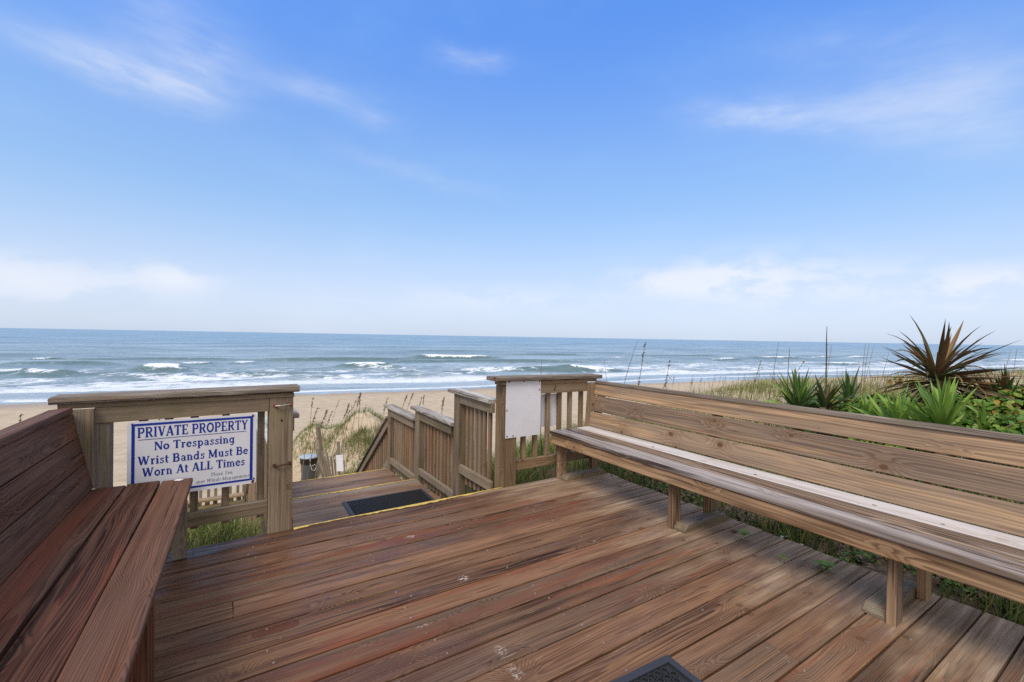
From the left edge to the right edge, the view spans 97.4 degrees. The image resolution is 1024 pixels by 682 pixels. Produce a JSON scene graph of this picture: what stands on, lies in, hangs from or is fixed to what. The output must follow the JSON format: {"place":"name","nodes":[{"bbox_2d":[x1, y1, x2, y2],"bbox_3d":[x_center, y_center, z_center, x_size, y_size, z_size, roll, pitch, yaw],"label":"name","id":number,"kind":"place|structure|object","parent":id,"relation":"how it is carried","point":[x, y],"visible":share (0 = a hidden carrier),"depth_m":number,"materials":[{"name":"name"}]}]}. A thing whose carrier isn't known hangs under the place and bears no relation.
{"place":"outdoors","nodes":[
{"label":"outdoors","id":0,"kind":"place"},
{"bbox_2d":[169,491,265,552],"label":"grass","id":1,"kind":"structure","parent":0,"point":[231,531],"depth_m":3.58,"materials":[{"name":"green plant"}]},
{"bbox_2d":[293,406,386,480],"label":"grass","id":2,"kind":"structure","parent":0,"point":[373,412],"depth_m":16.26,"materials":[{"name":"plant"}]},
{"bbox_2d":[330,419,492,487],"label":"grass","id":3,"kind":"structure","parent":0,"point":[363,452],"depth_m":15.46,"materials":[{"name":"plant"}]},
{"bbox_2d":[234,377,786,528],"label":"grass","id":4,"kind":"structure","parent":0,"point":[678,387],"depth_m":9.96,"materials":[{"name":"green plant"}]},
{"bbox_2d":[0,328,1023,403],"bbox_3d":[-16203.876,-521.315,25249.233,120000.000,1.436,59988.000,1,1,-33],"label":"sea","id":5,"kind":"structure","parent":0,"point":[38,365],"depth_m":108.39,"materials":[{"name":"liquid"}]},
{"bbox_2d":[0,371,1023,621],"bbox_3d":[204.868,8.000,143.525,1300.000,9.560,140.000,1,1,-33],"label":"sand ground","id":6,"kind":"structure","parent":0,"point":[302,405],"depth_m":27.62,"materials":[{"name":"beige sand"}]},
{"bbox_2d":[187,484,245,526],"bbox_3d":[-5.436,3.482,7.639,1.662,2.606,0.208,1,1,-33],"label":"boardwalk fence","id":7,"kind":"object","parent":6,"relation":"on","point":[217,498],"visible":0.07,"depth_m":7.78,"materials":[{"name":"brown wood"}]},
{"bbox_2d":[199,485,242,524],"bbox_3d":[-6.046,3.489,8.572,1.856,2.354,0.049,1,1,-33],"label":"slat fence","id":8,"kind":"object","parent":6,"relation":"on","point":[215,491],"visible":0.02,"depth_m":8.73,"materials":[{"name":"grey wood"}]},
{"bbox_2d":[241,407,298,534],"bbox_3d":[-3.495,2.962,6.123,0.149,5.019,6.890,1,1,-33],"label":"step railing","id":9,"kind":"object","parent":6,"relation":"on","point":[251,488],"visible":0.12,"depth_m":4.72,"materials":[{"name":"brown wood"}]},
{"bbox_2d":[299,453,317,480],"bbox_3d":[-6.759,4.285,14.986,0.590,0.992,0.633,1,1,-33],"label":"rubbish bin","id":10,"kind":"object","parent":6,"relation":"on","point":[311,468],"visible":0.69,"depth_m":14.80,"materials":[{"name":"grey plastic"}]},
{"bbox_2d":[301,408,319,480],"bbox_3d":[-6.556,3.603,14.622,0.568,2.883,0.174,1,0,-40],"label":"sea oat","id":11,"kind":"object","parent":6,"relation":"on","point":[315,412],"visible":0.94,"depth_m":14.57,"materials":[{"name":"plant"}]},
{"bbox_2d":[307,411,327,478],"bbox_3d":[-6.300,3.620,14.599,0.714,2.748,0.172,1,1,-35],"label":"sea oat","id":12,"kind":"object","parent":6,"relation":"on","point":[326,412],"visible":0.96,"depth_m":14.56,"materials":[{"name":"plant"}]},
{"bbox_2d":[315,411,332,478],"bbox_3d":[-6.231,3.562,14.943,0.489,2.481,0.150,5,-2,-42],"label":"sea oat","id":13,"kind":"object","parent":6,"relation":"on","point":[322,439],"visible":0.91,"depth_m":14.94,"materials":[{"name":"plant"}]},
{"bbox_2d":[315,427,344,477],"bbox_3d":[-5.282,3.695,13.110,1.005,2.350,0.312,1,1,1],"label":"sand fence","id":14,"kind":"object","parent":6,"relation":"on","point":[325,466],"visible":0.48,"depth_m":13.00,"materials":[{"name":"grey wood"}]},
{"bbox_2d":[330,405,348,464],"bbox_3d":[-5.823,3.273,15.213,0.450,2.228,0.192,8,-3,-32],"label":"sea oat","id":15,"kind":"object","parent":6,"relation":"on","point":[338,431],"visible":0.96,"depth_m":15.15,"materials":[{"name":"plant"}]},
{"bbox_2d":[336,441,343,474],"bbox_3d":[-4.732,3.811,12.392,0.234,2.088,0.134,1,1,0],"label":"marker post","id":16,"kind":"object","parent":6,"relation":"on","point":[339,462],"visible":0.62,"depth_m":12.32,"materials":[{"name":"grey wood"}]},
{"bbox_2d":[347,395,359,461],"bbox_3d":[-5.284,2.885,15.102,0.263,2.288,0.136,6,-2,-28],"label":"sea oat","id":17,"kind":"object","parent":6,"relation":"on","point":[352,428],"visible":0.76,"depth_m":15.02,"materials":[{"name":"plant"}]},
{"bbox_2d":[358,392,361,457],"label":"sea oat","id":18,"kind":"object","parent":6,"relation":"on","point":[359,403],"visible":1,"depth_m":14.96,"materials":[{"name":"plant"}]},
{"bbox_2d":[292,468,440,527],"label":"beach steps","id":19,"kind":"structure","parent":6,"relation":"on","point":[317,500],"depth_m":5.29,"materials":[{"name":"brown wood"}]},
{"bbox_2d":[342,488,434,515],"bbox_3d":[-1.288,1.742,4.819,0.921,0.012,0.626,1,1,-33],"label":"rubber mat","id":20,"kind":"object","parent":19,"relation":"on","point":[377,503],"visible":0.72,"depth_m":4.86,"materials":[{"name":"black rubber"}]},
{"bbox_2d":[355,388,495,497],"bbox_3d":[-2.055,2.978,7.046,0.150,5.020,6.887,1,1,-33],"label":"step railing","id":21,"kind":"object","parent":6,"relation":"on","point":[404,444],"visible":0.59,"depth_m":5.14,"materials":[{"name":"brown wood"}]},
{"bbox_2d":[540,360,544,479],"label":"sea oat","id":22,"kind":"object","parent":6,"relation":"on","point":[540,435],"visible":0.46,"depth_m":4.56,"materials":[{"name":"plant"}]},
{"bbox_2d":[154,473,1023,681],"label":"deck","id":23,"kind":"structure","parent":6,"relation":"on","point":[607,577],"depth_m":2.26,"materials":[{"name":"brown wood"}]},
{"bbox_2d":[0,407,192,681],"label":"long bench","id":24,"kind":"object","parent":23,"relation":"on","point":[83,559],"visible":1,"depth_m":1.72,"materials":[{"name":"brown wood"}]},
{"bbox_2d":[47,384,299,533],"bbox_3d":[-2.029,1.096,2.828,1.236,1.589,0.194,1,1,-33],"label":"deck railing","id":25,"kind":"object","parent":23,"relation":"attached to","point":[274,401],"visible":0.73,"depth_m":2.89,"materials":[{"name":"brown wood"}]},
{"bbox_2d":[127,414,256,491],"bbox_3d":[-1.956,0.703,2.783,0.652,0.457,0.005,1,1,-33],"label":"warning sign","id":26,"kind":"object","parent":25,"relation":"attached to","point":[205,453],"visible":0.98,"depth_m":2.78,"materials":[{"name":"white"}]},
{"bbox_2d":[486,373,602,487],"bbox_3d":[0.333,1.119,4.342,1.257,1.595,0.194,1,1,-33],"label":"deck railing","id":27,"kind":"object","parent":23,"relation":"attached to","point":[508,464],"visible":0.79,"depth_m":4.23,"materials":[{"name":"brown wood"}]},
{"bbox_2d":[505,380,540,438],"bbox_3d":[0.106,0.616,4.111,0.383,0.512,0.006,1,1,-33],"label":"blank panel","id":28,"kind":"object","parent":27,"relation":"attached to","point":[523,405],"visible":0.94,"depth_m":4.11,"materials":[{"name":"metal"}]},
{"bbox_2d":[540,393,556,426],"bbox_3d":[0.337,0.671,4.365,0.235,0.315,0.003,1,1,-33],"label":"blank panel","id":29,"kind":"object","parent":27,"relation":"attached to","point":[553,399],"visible":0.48,"depth_m":4.39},
{"bbox_2d":[611,655,701,681],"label":"rubber mat","id":30,"kind":"object","parent":23,"relation":"on","point":[666,668],"visible":1,"depth_m":1.80,"materials":[{"name":"black rubber"}]},
{"bbox_2d":[735,529,751,535],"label":"seedling","id":31,"kind":"object","parent":23,"relation":"on","point":[744,532],"visible":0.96,"depth_m":3.06,"materials":[{"name":"green plant"}]},
{"bbox_2d":[550,380,1023,626],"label":"long bench","id":32,"kind":"object","parent":23,"relation":"on","point":[924,540],"visible":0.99,"depth_m":2.56,"materials":[{"name":"brown wood"}]},
{"bbox_2d":[812,560,838,570],"bbox_3d":[1.857,1.347,2.670,0.135,0.060,0.121,1,1,28],"label":"seedling","id":33,"kind":"object","parent":23,"relation":"on","point":[824,563],"visible":0.99,"depth_m":2.68,"materials":[{"name":"green plant"}]},
{"bbox_2d":[637,342,645,385],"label":"sea oat","id":34,"kind":"object","parent":6,"relation":"on","point":[644,346],"visible":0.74,"depth_m":4.99,"materials":[{"name":"plant"}]},
{"bbox_2d":[658,360,670,443],"bbox_3d":[1.690,0.837,4.984,0.152,1.256,0.061,1,1,-14],"label":"sea oat","id":35,"kind":"object","parent":6,"relation":"on","point":[667,375],"visible":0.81,"depth_m":4.98,"materials":[{"name":"plant"}]},
{"bbox_2d":[746,360,760,420],"bbox_3d":[3.203,0.849,5.997,0.234,1.186,0.046,1,1,-7],"label":"sea oat","id":36,"kind":"object","parent":6,"relation":"on","point":[755,379],"visible":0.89,"depth_m":6.00,"materials":[{"name":"plant"}]},
{"bbox_2d":[760,342,778,446],"bbox_3d":[3.073,0.745,5.384,0.233,1.480,0.035,1,1,-3],"label":"sea oat","id":37,"kind":"object","parent":6,"relation":"on","point":[772,379],"visible":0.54,"depth_m":5.37,"materials":[{"name":"plant"}]},
{"bbox_2d":[787,348,789,428],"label":"sea oat","id":38,"kind":"object","parent":6,"relation":"on","point":[787,375],"visible":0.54,"depth_m":5.02,"materials":[{"name":"plant"}]},
{"bbox_2d":[760,367,844,456],"bbox_3d":[3.111,0.825,4.893,0.725,1.096,0.805,1,1,-33],"label":"yucca","id":39,"kind":"object","parent":6,"relation":"on","point":[800,395],"visible":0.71,"depth_m":4.87,"materials":[{"name":"green plant"}]},
{"bbox_2d":[598,461,1023,625],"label":"weeds","id":40,"kind":"object","parent":6,"relation":"on","point":[1010,605],"visible":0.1,"depth_m":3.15,"materials":[{"name":"green plant"}]},
{"bbox_2d":[614,470,1023,624],"bbox_3d":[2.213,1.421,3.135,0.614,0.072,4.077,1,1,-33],"label":"leaf litter","id":41,"kind":"object","parent":6,"relation":"on","point":[936,580],"visible":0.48,"depth_m":3.05,"materials":[{"name":"plant"}]},
{"bbox_2d":[825,330,827,387],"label":"dead flower stalk","id":42,"kind":"object","parent":6,"relation":"on","point":[826,363],"visible":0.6,"depth_m":5.60,"materials":[{"name":"brown plant"}]},
{"bbox_2d":[803,375,857,435],"bbox_3d":[3.265,0.787,4.680,0.556,0.890,0.484,1,1,-33],"label":"yucca","id":43,"kind":"object","parent":6,"relation":"on","point":[821,395],"visible":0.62,"depth_m":4.67,"materials":[{"name":"green plant"}]},
{"bbox_2d":[820,367,873,401],"bbox_3d":[3.748,0.783,5.053,0.468,1.041,0.510,1,1,8],"label":"yucca","id":44,"kind":"object","parent":6,"relation":"on","point":[847,388],"visible":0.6,"depth_m":4.98,"materials":[{"name":"green plant"}]},
{"bbox_2d":[852,376,856,398],"bbox_3d":[4.261,0.955,5.603,0.052,1.036,0.053,1,1,-33],"label":"wooden stake","id":45,"kind":"object","parent":6,"relation":"on","point":[855,385],"visible":0.13,"depth_m":5.58,"materials":[{"name":"grey wood"}]},
{"bbox_2d":[846,392,887,413],"bbox_3d":[3.642,0.925,4.603,0.468,0.842,0.585,1,1,-3],"label":"yucca","id":46,"kind":"object","parent":6,"relation":"on","point":[866,407],"visible":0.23,"depth_m":4.61,"materials":[{"name":"green plant"}]},
{"bbox_2d":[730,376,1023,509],"bbox_3d":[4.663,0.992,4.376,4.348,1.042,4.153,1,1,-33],"label":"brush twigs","id":47,"kind":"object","parent":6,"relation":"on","point":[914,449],"visible":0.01,"depth_m":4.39,"materials":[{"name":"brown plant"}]},
{"bbox_2d":[847,383,928,477],"bbox_3d":[3.478,0.852,4.144,0.610,0.975,0.580,1,1,9],"label":"yucca","id":48,"kind":"object","parent":6,"relation":"on","point":[892,409],"visible":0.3,"depth_m":4.12,"materials":[{"name":"green plant"}]},
{"bbox_2d":[838,362,1023,385],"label":"grass","id":49,"kind":"structure","parent":6,"relation":"on","point":[994,372],"depth_m":14.50,"materials":[{"name":"green plant"}]},
{"bbox_2d":[860,317,1023,405],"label":"yucca","id":50,"kind":"object","parent":6,"relation":"on","point":[945,359],"visible":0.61,"depth_m":4.48,"materials":[{"name":"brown plant"}]},
{"bbox_2d":[792,377,1023,451],"bbox_3d":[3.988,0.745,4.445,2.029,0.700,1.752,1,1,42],"label":"vine leaves","id":51,"kind":"object","parent":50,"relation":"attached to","point":[1016,427],"visible":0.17,"depth_m":4.17,"materials":[{"name":"green plant"}]},
{"bbox_2d":[815,384,1023,433],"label":"dead vine leaves","id":52,"kind":"object","parent":51,"relation":"on","point":[972,397],"visible":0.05,"depth_m":4.23,"materials":[{"name":"brown plant"}]},
{"bbox_2d":[886,374,1000,496],"bbox_3d":[3.749,0.780,3.910,0.784,1.026,0.727,1,1,28],"label":"yucca","id":53,"kind":"object","parent":6,"relation":"on","point":[941,409],"visible":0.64,"depth_m":3.85,"materials":[{"name":"green plant"}]},
{"bbox_2d":[953,394,1018,462],"bbox_3d":[4.023,0.909,3.782,0.497,0.927,0.596,1,1,-33],"label":"yucca","id":54,"kind":"object","parent":6,"relation":"on","point":[981,414],"visible":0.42,"depth_m":3.78,"materials":[{"name":"green plant"}]},
{"bbox_2d":[967,363,1023,466],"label":"yucca","id":55,"kind":"object","parent":6,"relation":"on","point":[1004,384],"visible":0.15,"depth_m":4.33,"materials":[{"name":"plant"}]},
{"bbox_2d":[0,0,1023,345],"label":"sky","id":56,"kind":"structure","parent":0,"point":[737,170],"materials":[{"name":"blue"}]},
{"bbox_2d":[407,414,696,498],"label":"grass","id":57,"kind":"structure","parent":0,"point":[523,475],"depth_m":5.18,"materials":[{"name":"green plant"}]},
{"bbox_2d":[550,372,995,480],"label":"grass","id":58,"kind":"structure","parent":0,"point":[748,386],"depth_m":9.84,"materials":[{"name":"green plant"}]},
{"bbox_2d":[635,374,1023,537],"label":"grass","id":59,"kind":"structure","parent":0,"point":[1009,500],"depth_m":4.41,"materials":[{"name":"green plant"}]}
]}

